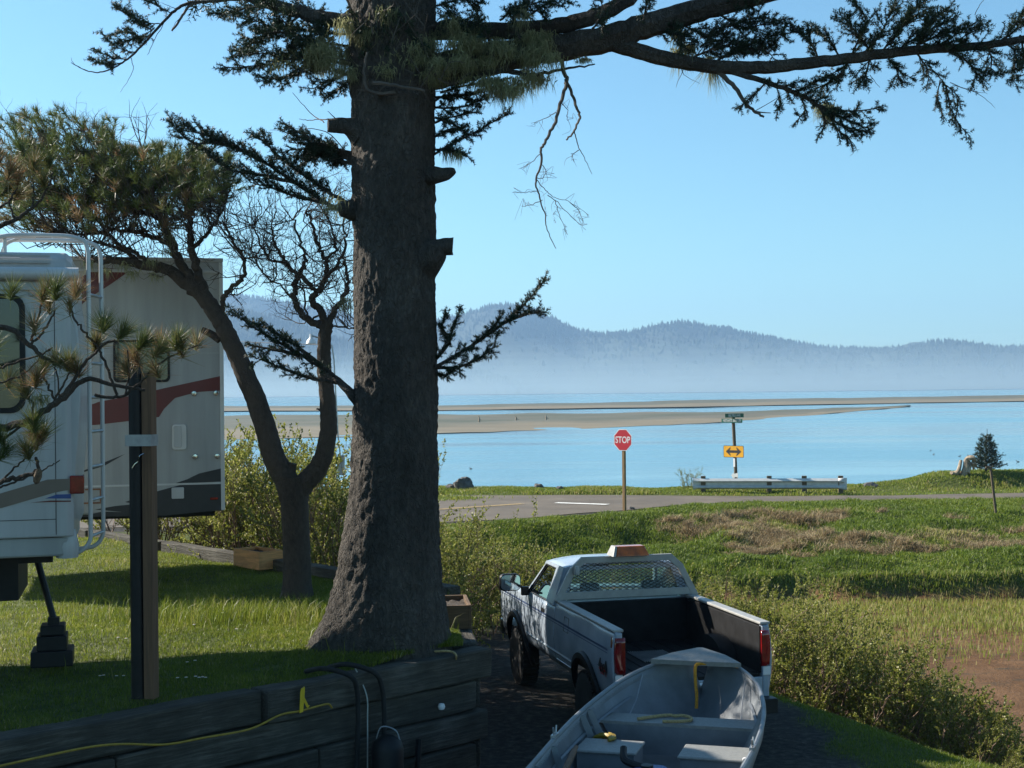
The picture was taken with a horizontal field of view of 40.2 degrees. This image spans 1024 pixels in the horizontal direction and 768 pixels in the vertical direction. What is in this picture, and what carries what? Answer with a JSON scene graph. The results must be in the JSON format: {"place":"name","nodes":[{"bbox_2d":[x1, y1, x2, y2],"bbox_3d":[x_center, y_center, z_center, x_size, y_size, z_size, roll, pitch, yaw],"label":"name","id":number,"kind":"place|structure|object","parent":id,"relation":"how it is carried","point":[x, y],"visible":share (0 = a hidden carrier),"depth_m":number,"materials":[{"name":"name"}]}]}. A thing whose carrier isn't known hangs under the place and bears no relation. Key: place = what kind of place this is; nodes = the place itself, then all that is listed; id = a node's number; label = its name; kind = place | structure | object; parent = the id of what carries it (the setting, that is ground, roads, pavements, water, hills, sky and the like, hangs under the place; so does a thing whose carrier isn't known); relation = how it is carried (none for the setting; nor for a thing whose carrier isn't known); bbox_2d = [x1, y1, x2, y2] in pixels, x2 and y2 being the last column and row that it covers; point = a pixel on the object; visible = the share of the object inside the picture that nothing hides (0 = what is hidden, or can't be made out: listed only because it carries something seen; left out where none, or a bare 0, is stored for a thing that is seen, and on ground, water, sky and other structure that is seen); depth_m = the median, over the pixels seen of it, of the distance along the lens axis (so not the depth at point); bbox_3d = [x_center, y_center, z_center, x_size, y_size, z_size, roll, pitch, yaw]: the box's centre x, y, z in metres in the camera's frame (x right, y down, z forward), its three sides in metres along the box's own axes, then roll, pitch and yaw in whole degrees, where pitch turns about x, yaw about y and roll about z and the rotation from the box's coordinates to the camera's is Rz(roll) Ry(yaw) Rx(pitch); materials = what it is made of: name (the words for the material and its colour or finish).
{"place":"outdoors","nodes":[
{"label":"outdoors","id":0,"kind":"place"},
{"bbox_2d":[0,532,463,731],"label":"lawn","id":1,"kind":"structure","parent":0,"point":[80,657],"depth_m":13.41,"materials":[{"name":"plant"}]},
{"bbox_2d":[0,233,105,667],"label":"travel trailer","id":2,"kind":"object","parent":1,"relation":"on","point":[40,523],"visible":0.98,"depth_m":11.77,"materials":[{"name":"white paint"}]},
{"bbox_2d":[77,527,93,537],"bbox_3d":[-8.226,2.678,25.262,0.213,0.299,3.000,0,0,-40],"label":"border timber","id":3,"kind":"object","parent":1,"relation":"on","point":[82,532],"visible":0.12,"depth_m":24.18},
{"bbox_2d":[0,126,217,488],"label":"pine tree","id":4,"kind":"object","parent":1,"relation":"on","point":[37,433],"visible":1,"depth_m":9.29,"materials":[{"name":"green plant"}]},
{"bbox_2d":[88,530,164,550],"bbox_3d":[-6.347,2.635,23.052,0.206,0.299,2.600,0,0,-40],"label":"border timber","id":5,"kind":"object","parent":1,"relation":"on","point":[114,536],"visible":0.21,"depth_m":23.17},
{"bbox_2d":[125,364,158,699],"bbox_3d":[-2.965,1.173,11.218,0.222,2.688,0.146,-1,0,12],"label":"hookup post","id":6,"kind":"object","parent":1,"relation":"on","point":[141,440],"visible":0.96,"depth_m":11.18,"materials":[{"name":"brown wood"}]},
{"bbox_2d":[70,256,224,519],"bbox_3d":[-5.825,0.473,19.032,3.632,4.205,2.340,-1,0,-15],"label":"camper","id":7,"kind":"object","parent":1,"relation":"on","point":[190,433],"visible":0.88,"depth_m":18.22,"materials":[{"name":"white paint"}]},
{"bbox_2d":[113,340,169,381],"bbox_3d":[-4.793,-0.297,18.122,0.709,0.547,0.024,-1,0,-15],"label":"window","id":8,"kind":"structure","parent":7,"relation":"in","point":[165,377],"depth_m":18.07,"materials":[{"name":"black glass"}]},
{"bbox_2d":[172,487,183,498],"bbox_3d":[-4.351,1.420,18.224,0.157,0.148,0.020,-1,0,-15],"label":"fuel door","id":9,"kind":"structure","parent":7,"relation":"in","point":[177,492],"depth_m":18.22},
{"bbox_2d":[0,92,353,599],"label":"pine tree","id":10,"kind":"object","parent":1,"relation":"on","point":[114,185],"visible":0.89,"depth_m":16.87,"materials":[{"name":"green plant"}]},
{"bbox_2d":[161,541,233,564],"bbox_3d":[-4.598,2.597,20.994,0.209,0.299,2.500,0,0,-40],"label":"border timber","id":11,"kind":"object","parent":1,"relation":"on","point":[210,554],"visible":0.4,"depth_m":20.91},
{"bbox_2d":[234,546,282,569],"bbox_3d":[-3.548,2.430,19.556,0.380,0.250,0.700,0,0,-40],"label":"planter box","id":12,"kind":"object","parent":1,"relation":"on","point":[256,557],"visible":0.91,"depth_m":19.36,"materials":[{"name":"brown wood"}]},
{"bbox_2d":[267,559,337,578],"bbox_3d":[-2.880,2.562,18.976,0.209,0.300,2.600,0,0,-40],"label":"border timber","id":13,"kind":"object","parent":1,"relation":"on","point":[323,570],"visible":0.16,"depth_m":18.46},
{"bbox_2d":[443,583,459,594],"bbox_3d":[-1.293,2.524,17.109,0.210,0.304,1.900,0,0,-40],"label":"border timber","id":14,"kind":"object","parent":1,"relation":"on","point":[450,589],"visible":0.1,"depth_m":16.39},
{"bbox_2d":[445,594,471,628],"bbox_3d":[-0.628,2.370,14.579,0.360,0.240,0.750,-1,0,-6],"label":"planter box","id":15,"kind":"object","parent":1,"relation":"on","point":[459,606],"visible":0.55,"depth_m":14.22,"materials":[{"name":"wood"}]},
{"bbox_2d":[71,0,1023,665],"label":"spruce tree","id":16,"kind":"object","parent":1,"relation":"on","point":[395,68],"visible":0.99,"depth_m":13.17,"materials":[{"name":"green plant"}]},
{"bbox_2d":[224,310,539,396],"bbox_3d":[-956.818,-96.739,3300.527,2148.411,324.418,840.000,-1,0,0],"label":"hills","id":17,"kind":"structure","parent":0,"point":[278,386],"depth_m":3022.25,"materials":[{"name":"blue"}]},
{"bbox_2d":[438,494,529,500],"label":"verge grass","id":18,"kind":"structure","parent":0,"point":[445,497],"depth_m":56.89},
{"bbox_2d":[0,0,1023,348],"label":"sky","id":19,"kind":"structure","parent":0,"point":[697,209],"materials":[{"name":"blue"}]},
{"bbox_2d":[80,493,1023,527],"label":"road","id":20,"kind":"structure","parent":0,"point":[547,505],"depth_m":54.49,"materials":[{"name":"asphalt"}]},
{"bbox_2d":[93,471,1023,767],"bbox_3d":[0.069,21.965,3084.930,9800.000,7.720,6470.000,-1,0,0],"label":"ground","id":21,"kind":"structure","parent":0,"point":[523,719],"depth_m":26.77,"materials":[{"name":"plant"}]},
{"bbox_2d":[81,426,238,540],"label":"shrub","id":22,"kind":"object","parent":21,"relation":"on","point":[98,521],"visible":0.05,"depth_m":24.74,"materials":[{"name":"green plant"}]},
{"bbox_2d":[115,477,229,544],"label":"shrub","id":23,"kind":"object","parent":21,"relation":"on","point":[160,527],"visible":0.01,"depth_m":24.24,"materials":[{"name":"green plant"}]},
{"bbox_2d":[124,436,260,547],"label":"shrub","id":24,"kind":"object","parent":21,"relation":"on","point":[168,530],"visible":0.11,"depth_m":23.38,"materials":[{"name":"green plant"}]},
{"bbox_2d":[118,419,275,547],"bbox_3d":[-5.992,1.898,25.803,3.558,3.069,3.560,-1,0,20],"label":"shrub","id":25,"kind":"object","parent":21,"relation":"on","point":[249,443],"visible":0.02,"depth_m":25.96,"materials":[{"name":"green plant"}]},
{"bbox_2d":[0,629,491,767],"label":"retaining wall","id":26,"kind":"structure","parent":21,"relation":"on","point":[453,732],"depth_m":11.71,"materials":[{"name":"wood"}]},
{"bbox_2d":[0,703,332,766],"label":"extension cord","id":27,"kind":"object","parent":26,"relation":"attached to","point":[138,744],"visible":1,"depth_m":10.71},
{"bbox_2d":[299,687,309,712],"bbox_3d":[-1.731,2.631,11.686,0.018,0.210,0.115,-1,0,45],"label":"caution tape","id":28,"kind":"object","parent":26,"relation":"attached to","point":[303,701],"visible":1,"depth_m":11.66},
{"bbox_2d":[304,666,360,767],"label":"hose","id":29,"kind":"object","parent":26,"relation":"hanging from","point":[351,677],"visible":1,"depth_m":12.04,"materials":[{"name":"rubber"}]},
{"bbox_2d":[327,662,386,734],"bbox_3d":[-1.383,2.882,12.270,0.550,0.914,0.179,-1,0,15],"label":"hose","id":30,"kind":"object","parent":26,"relation":"hanging from","point":[375,673],"visible":0.68,"depth_m":12.24,"materials":[{"name":"rubber"}]},
{"bbox_2d":[355,668,367,767],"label":"cord","id":31,"kind":"object","parent":26,"relation":"hanging from","point":[367,721],"visible":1,"depth_m":12.17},
{"bbox_2d":[167,438,334,557],"bbox_3d":[-4.242,1.843,22.157,2.813,2.384,2.814,-1,0,-11],"label":"shrub","id":32,"kind":"object","parent":21,"relation":"on","point":[202,524],"visible":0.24,"depth_m":21.85,"materials":[{"name":"green plant"}]},
{"bbox_2d":[168,413,350,551],"bbox_3d":[-4.501,1.773,23.081,3.066,2.582,3.065,0,0,-42],"label":"shrub","id":33,"kind":"object","parent":21,"relation":"on","point":[197,526],"visible":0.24,"depth_m":22.79,"materials":[{"name":"green plant"}]},
{"bbox_2d":[181,461,337,547],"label":"shrub","id":34,"kind":"object","parent":21,"relation":"on","point":[250,502],"depth_m":25.43,"materials":[{"name":"green plant"}]},
{"bbox_2d":[203,457,329,550],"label":"shrub","id":35,"kind":"object","parent":21,"relation":"on","point":[242,512],"visible":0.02,"depth_m":24.22,"materials":[{"name":"green plant"}]},
{"bbox_2d":[196,423,350,559],"bbox_3d":[-3.627,1.764,21.269,2.929,2.421,2.928,-1,0,25],"label":"shrub","id":36,"kind":"object","parent":21,"relation":"on","point":[252,534],"visible":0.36,"depth_m":21.28,"materials":[{"name":"green plant"}]},
{"bbox_2d":[221,440,350,554],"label":"shrub","id":37,"kind":"object","parent":21,"relation":"on","point":[250,498],"visible":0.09,"depth_m":23.37,"materials":[{"name":"green plant"}]},
{"bbox_2d":[229,414,349,566],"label":"shrub","id":38,"kind":"object","parent":21,"relation":"on","point":[327,504],"visible":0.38,"depth_m":20.55,"materials":[{"name":"green plant"}]},
{"bbox_2d":[237,440,346,565],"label":"shrub","id":39,"kind":"object","parent":21,"relation":"on","point":[327,537],"visible":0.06,"depth_m":22.65,"materials":[{"name":"green plant"}]},
{"bbox_2d":[241,334,344,523],"bbox_3d":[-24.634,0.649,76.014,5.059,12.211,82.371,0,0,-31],"label":"light pole","id":40,"kind":"object","parent":21,"relation":"on","point":[311,341],"visible":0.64,"depth_m":39.97,"materials":[{"name":"grey metal"}]},
{"bbox_2d":[268,443,445,565],"bbox_3d":[-2.385,2.228,22.445,2.775,2.727,2.654,-1,0,0],"label":"shrub","id":41,"kind":"object","parent":21,"relation":"on","point":[330,529],"visible":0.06,"depth_m":22.29,"materials":[{"name":"green plant"}]},
{"bbox_2d":[273,438,454,571],"bbox_3d":[-2.173,1.980,20.278,2.733,2.301,2.734,-1,0,-3],"label":"shrub","id":42,"kind":"object","parent":21,"relation":"on","point":[342,504],"visible":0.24,"depth_m":19.76,"materials":[{"name":"green plant"}]},
{"bbox_2d":[371,726,403,767],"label":"portable tank","id":43,"kind":"object","parent":21,"relation":"on","point":[387,750],"visible":1,"depth_m":11.97,"materials":[{"name":"grey metal"}]},
{"bbox_2d":[328,496,468,555],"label":"shrub","id":44,"kind":"object","parent":21,"relation":"on","point":[442,514],"visible":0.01,"depth_m":26.75,"materials":[{"name":"green plant"}]},
{"bbox_2d":[335,516,473,601],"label":"shrub","id":45,"kind":"object","parent":21,"relation":"on","point":[444,550],"visible":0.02,"depth_m":25.65,"materials":[{"name":"green plant"}]},
{"bbox_2d":[414,739,421,767],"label":"pipe","id":46,"kind":"object","parent":21,"relation":"on","point":[418,749],"visible":1,"depth_m":12.48,"materials":[{"name":"black plastic"}]},
{"bbox_2d":[323,489,557,625],"bbox_3d":[-1.508,2.879,21.884,3.194,2.416,3.195,-1,0,42],"label":"shrub","id":47,"kind":"object","parent":21,"relation":"on","point":[493,554],"visible":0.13,"depth_m":21.98,"materials":[{"name":"green plant"}]},
{"bbox_2d":[453,476,473,488],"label":"rock","id":48,"kind":"object","parent":21,"relation":"on","point":[463,482],"visible":0.49,"depth_m":60.89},
{"bbox_2d":[442,554,490,647],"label":"shrub","id":49,"kind":"object","parent":21,"relation":"on","point":[448,580],"visible":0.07,"depth_m":20.70,"materials":[{"name":"green plant"}]},
{"bbox_2d":[441,508,502,630],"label":"shrub","id":50,"kind":"object","parent":21,"relation":"on","point":[474,580],"visible":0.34,"depth_m":24.20,"materials":[{"name":"green plant"}]},
{"bbox_2d":[440,508,528,606],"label":"shrub","id":51,"kind":"object","parent":21,"relation":"on","point":[486,539],"visible":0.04,"depth_m":28.23,"materials":[{"name":"green plant"}]},
{"bbox_2d":[440,513,533,620],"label":"shrub","id":52,"kind":"object","parent":21,"relation":"on","point":[476,527],"visible":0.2,"depth_m":26.55,"materials":[{"name":"green plant"}]},
{"bbox_2d":[440,514,541,635],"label":"shrub","id":53,"kind":"object","parent":21,"relation":"on","point":[523,579],"visible":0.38,"depth_m":25.18,"materials":[{"name":"green plant"}]},
{"bbox_2d":[452,534,558,615],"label":"shrub","id":54,"kind":"object","parent":21,"relation":"on","point":[493,600],"visible":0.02,"depth_m":27.63,"materials":[{"name":"green plant"}]},
{"bbox_2d":[457,535,554,611],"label":"shrub","id":55,"kind":"object","parent":21,"relation":"on","point":[533,569],"visible":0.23,"depth_m":26.02,"materials":[{"name":"green plant"}]},
{"bbox_2d":[481,543,610,587],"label":"shrub","id":56,"kind":"object","parent":21,"relation":"on","point":[578,580],"visible":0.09,"depth_m":26.14,"materials":[{"name":"green plant"}]},
{"bbox_2d":[504,545,644,582],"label":"shrub","id":57,"kind":"object","parent":21,"relation":"on","point":[543,563],"visible":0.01,"depth_m":30.77,"materials":[{"name":"green plant"}]},
{"bbox_2d":[614,429,631,510],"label":"stop sign","id":58,"kind":"object","parent":21,"relation":"on","point":[623,440],"visible":0.98,"depth_m":50.88,"materials":[{"name":"red metal"}]},
{"bbox_2d":[499,544,777,713],"bbox_3d":[1.427,3.205,18.614,2.700,2.187,5.760,-1,0,-14],"label":"pickup truck","id":59,"kind":"object","parent":21,"relation":"on","point":[605,638],"visible":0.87,"depth_m":18.21,"materials":[{"name":"metal"}]},
{"bbox_2d":[333,495,1023,594],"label":"road bank grass","id":60,"kind":"structure","parent":21,"relation":"on","point":[559,525],"depth_m":45.57,"materials":[{"name":"plant"}]},
{"bbox_2d":[674,465,702,488],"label":"shrub","id":61,"kind":"object","parent":21,"relation":"on","point":[688,477],"visible":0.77,"depth_m":60.01,"materials":[{"name":"green plant"}]},
{"bbox_2d":[649,556,810,628],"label":"shrub","id":62,"kind":"object","parent":21,"relation":"on","point":[719,592],"visible":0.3,"depth_m":23.28,"materials":[{"name":"green plant"}]},
{"bbox_2d":[722,413,743,489],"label":"direction sign","id":63,"kind":"object","parent":21,"relation":"on","point":[734,451],"visible":1,"depth_m":59.16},
{"bbox_2d":[474,621,1004,767],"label":"bank grass","id":64,"kind":"structure","parent":21,"relation":"on","point":[969,762],"depth_m":16.28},
{"bbox_2d":[714,580,815,638],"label":"shrub","id":65,"kind":"object","parent":21,"relation":"on","point":[771,597],"visible":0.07,"depth_m":24.62,"materials":[{"name":"green plant"}]},
{"bbox_2d":[693,476,846,493],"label":"guardrail","id":66,"kind":"object","parent":21,"relation":"on","point":[768,483],"visible":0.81,"depth_m":58.29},
{"bbox_2d":[737,576,840,703],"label":"shrub","id":67,"kind":"object","parent":21,"relation":"on","point":[792,646],"visible":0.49,"depth_m":21.73,"materials":[{"name":"green plant"}]},
{"bbox_2d":[752,606,844,703],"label":"shrub","id":68,"kind":"object","parent":21,"relation":"on","point":[798,636],"visible":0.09,"depth_m":23.69,"materials":[{"name":"green plant"}]},
{"bbox_2d":[738,567,860,703],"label":"shrub","id":69,"kind":"object","parent":21,"relation":"on","point":[817,627],"visible":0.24,"depth_m":22.82,"materials":[{"name":"green plant"}]},
{"bbox_2d":[777,633,843,706],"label":"shrub","id":70,"kind":"object","parent":21,"relation":"on","point":[818,663],"visible":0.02,"depth_m":25.04,"materials":[{"name":"green plant"}]},
{"bbox_2d":[761,582,889,720],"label":"shrub","id":71,"kind":"object","parent":21,"relation":"on","point":[822,695],"visible":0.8,"depth_m":21.16,"materials":[{"name":"green plant"}]},
{"bbox_2d":[792,612,906,726],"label":"shrub","id":72,"kind":"object","parent":21,"relation":"on","point":[866,668],"visible":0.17,"depth_m":22.00,"materials":[{"name":"green plant"}]},
{"bbox_2d":[807,621,908,722],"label":"shrub","id":73,"kind":"object","parent":21,"relation":"on","point":[870,664],"visible":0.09,"depth_m":23.57,"materials":[{"name":"green plant"}]},
{"bbox_2d":[816,635,913,726],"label":"shrub","id":74,"kind":"object","parent":21,"relation":"on","point":[860,666],"visible":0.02,"depth_m":24.75,"materials":[{"name":"green plant"}]},
{"bbox_2d":[827,612,960,733],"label":"shrub","id":75,"kind":"object","parent":21,"relation":"on","point":[897,670],"visible":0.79,"depth_m":20.67,"materials":[{"name":"green plant"}]},
{"bbox_2d":[823,616,971,747],"bbox_3d":[5.647,4.569,20.826,2.313,2.027,1.736,0,0,-26],"label":"shrub","id":76,"kind":"object","parent":21,"relation":"on","point":[906,731],"visible":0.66,"depth_m":20.73,"materials":[{"name":"green plant"}]},
{"bbox_2d":[846,657,952,751],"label":"shrub","id":77,"kind":"object","parent":21,"relation":"on","point":[924,719],"visible":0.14,"depth_m":21.43,"materials":[{"name":"green plant"}]},
{"bbox_2d":[853,637,946,682],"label":"shrub","id":78,"kind":"object","parent":21,"relation":"on","point":[910,649],"visible":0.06,"depth_m":25.39,"materials":[{"name":"green plant"}]},
{"bbox_2d":[871,666,971,750],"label":"shrub","id":79,"kind":"object","parent":21,"relation":"on","point":[948,713],"visible":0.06,"depth_m":22.46,"materials":[{"name":"green plant"}]},
{"bbox_2d":[883,661,964,742],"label":"shrub","id":80,"kind":"object","parent":21,"relation":"on","point":[947,673],"visible":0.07,"depth_m":23.41,"materials":[{"name":"green plant"}]},
{"bbox_2d":[932,667,978,728],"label":"shrub","id":81,"kind":"object","parent":21,"relation":"on","point":[963,683],"visible":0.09,"depth_m":24.46,"materials":[{"name":"green plant"}]},
{"bbox_2d":[891,656,1023,758],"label":"shrub","id":82,"kind":"object","parent":21,"relation":"on","point":[949,746],"visible":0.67,"depth_m":20.52,"materials":[{"name":"green plant"}]},
{"bbox_2d":[950,455,976,475],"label":"driftwood","id":83,"kind":"object","parent":21,"relation":"on","point":[966,468],"visible":1,"depth_m":60.90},
{"bbox_2d":[929,665,1023,766],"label":"shrub","id":84,"kind":"object","parent":21,"relation":"on","point":[1001,717],"visible":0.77,"depth_m":20.04,"materials":[{"name":"green plant"}]},
{"bbox_2d":[968,429,1007,471],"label":"spruce tree","id":85,"kind":"object","parent":21,"relation":"on","point":[989,451],"visible":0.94,"depth_m":61.36,"materials":[{"name":"green plant"}]},
{"bbox_2d":[956,691,1022,767],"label":"shrub","id":86,"kind":"object","parent":21,"relation":"on","point":[1014,743],"visible":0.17,"depth_m":21.05,"materials":[{"name":"green plant"}]},
{"bbox_2d":[960,695,1019,755],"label":"shrub","id":87,"kind":"object","parent":21,"relation":"on","point":[1006,727],"visible":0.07,"depth_m":22.03,"materials":[{"name":"green plant"}]},
{"bbox_2d":[985,466,996,512],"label":"stake","id":88,"kind":"object","parent":21,"relation":"on","point":[993,489],"visible":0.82,"depth_m":49.59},
{"bbox_2d":[972,713,1023,767],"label":"shrub","id":89,"kind":"object","parent":21,"relation":"on","point":[1017,750],"visible":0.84,"depth_m":19.61,"materials":[{"name":"green plant"}]},
{"bbox_2d":[996,746,1023,767],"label":"shrub","id":90,"kind":"object","parent":21,"relation":"on","point":[1019,763],"visible":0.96,"depth_m":19.07,"materials":[{"name":"green plant"}]},
{"bbox_3d":[1.360,3.433,11.953,1.880,1.022,5.400,-1,0,16],"label":"boat trailer","id":91,"kind":"object","parent":21,"relation":"on","visible":0},
{"bbox_2d":[526,647,765,767],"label":"boat","id":92,"kind":"object","parent":91,"relation":"on","point":[724,728],"visible":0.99,"depth_m":12.42,"materials":[{"name":"metal"}]},
{"bbox_2d":[562,745,577,767],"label":"oar","id":93,"kind":"object","parent":92,"relation":"in","point":[570,758],"visible":1,"depth_m":11.04,"materials":[{"name":"grey wood"}]},
{"bbox_2d":[592,732,615,741],"bbox_3d":[0.826,3.039,11.985,0.183,0.122,0.357,0,0,-25],"label":"rag","id":94,"kind":"object","parent":92,"relation":"on","point":[609,736],"visible":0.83,"depth_m":11.95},
{"bbox_2d":[620,745,666,767],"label":"hose","id":95,"kind":"object","parent":92,"relation":"on","point":[625,760],"visible":1,"depth_m":11.23,"materials":[{"name":"rubber"}]},
{"bbox_2d":[637,713,692,722],"bbox_3d":[1.364,2.965,12.427,0.490,0.032,0.280,-1,0,16],"label":"rope","id":96,"kind":"object","parent":92,"relation":"on","point":[690,719],"visible":1,"depth_m":12.44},
{"bbox_2d":[693,662,737,708],"bbox_3d":[1.930,2.845,13.233,0.425,0.442,0.088,-1,0,4],"label":"bow line","id":97,"kind":"object","parent":92,"relation":"hanging from","point":[695,682],"visible":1,"depth_m":13.24,"materials":[{"name":"yellow fabric"}]},
{"bbox_2d":[224,405,910,439],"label":"sandbar","id":98,"kind":"structure","parent":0,"point":[451,423],"depth_m":269.51,"materials":[{"name":"sand"}]},
{"bbox_2d":[224,389,1023,487],"bbox_3d":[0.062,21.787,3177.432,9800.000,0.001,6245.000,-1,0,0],"label":"water","id":99,"kind":"structure","parent":0,"point":[865,446],"depth_m":157.87,"materials":[{"name":"blue liquid"}]},
{"bbox_2d":[224,395,1023,410],"bbox_3d":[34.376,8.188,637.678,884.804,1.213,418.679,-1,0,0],"label":"sandbar","id":100,"kind":"structure","parent":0,"point":[748,402],"depth_m":510.20,"materials":[{"name":"sand"}]},
{"bbox_2d":[226,298,1023,392],"bbox_3d":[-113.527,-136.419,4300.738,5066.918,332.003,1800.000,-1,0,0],"label":"hills","id":101,"kind":"structure","parent":0,"point":[666,374],"depth_m":3772.40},
{"bbox_2d":[224,293,1023,394],"bbox_3d":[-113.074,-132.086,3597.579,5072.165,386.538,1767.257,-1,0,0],"label":"forest","id":102,"kind":"object","parent":101,"relation":"on","point":[1012,349],"visible":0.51,"depth_m":4037.71,"materials":[{"name":"plant"}]},
{"bbox_2d":[252,468,1023,495],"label":"shore grass","id":103,"kind":"structure","parent":0,"point":[603,489],"depth_m":59.51,"materials":[{"name":"plant"}]},
{"bbox_2d":[469,563,1023,681],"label":"marsh grass","id":104,"kind":"structure","parent":0,"point":[899,616],"depth_m":36.66,"materials":[{"name":"plant"}]},
{"bbox_2d":[645,502,1023,557],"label":"dry grass","id":105,"kind":"structure","parent":0,"point":[812,535],"depth_m":45.38,"materials":[{"name":"plant"}]},
{"bbox_2d":[948,387,1023,388],"bbox_3d":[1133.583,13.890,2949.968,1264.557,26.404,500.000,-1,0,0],"label":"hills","id":106,"kind":"structure","parent":0,"point":[990,388],"depth_m":2925.87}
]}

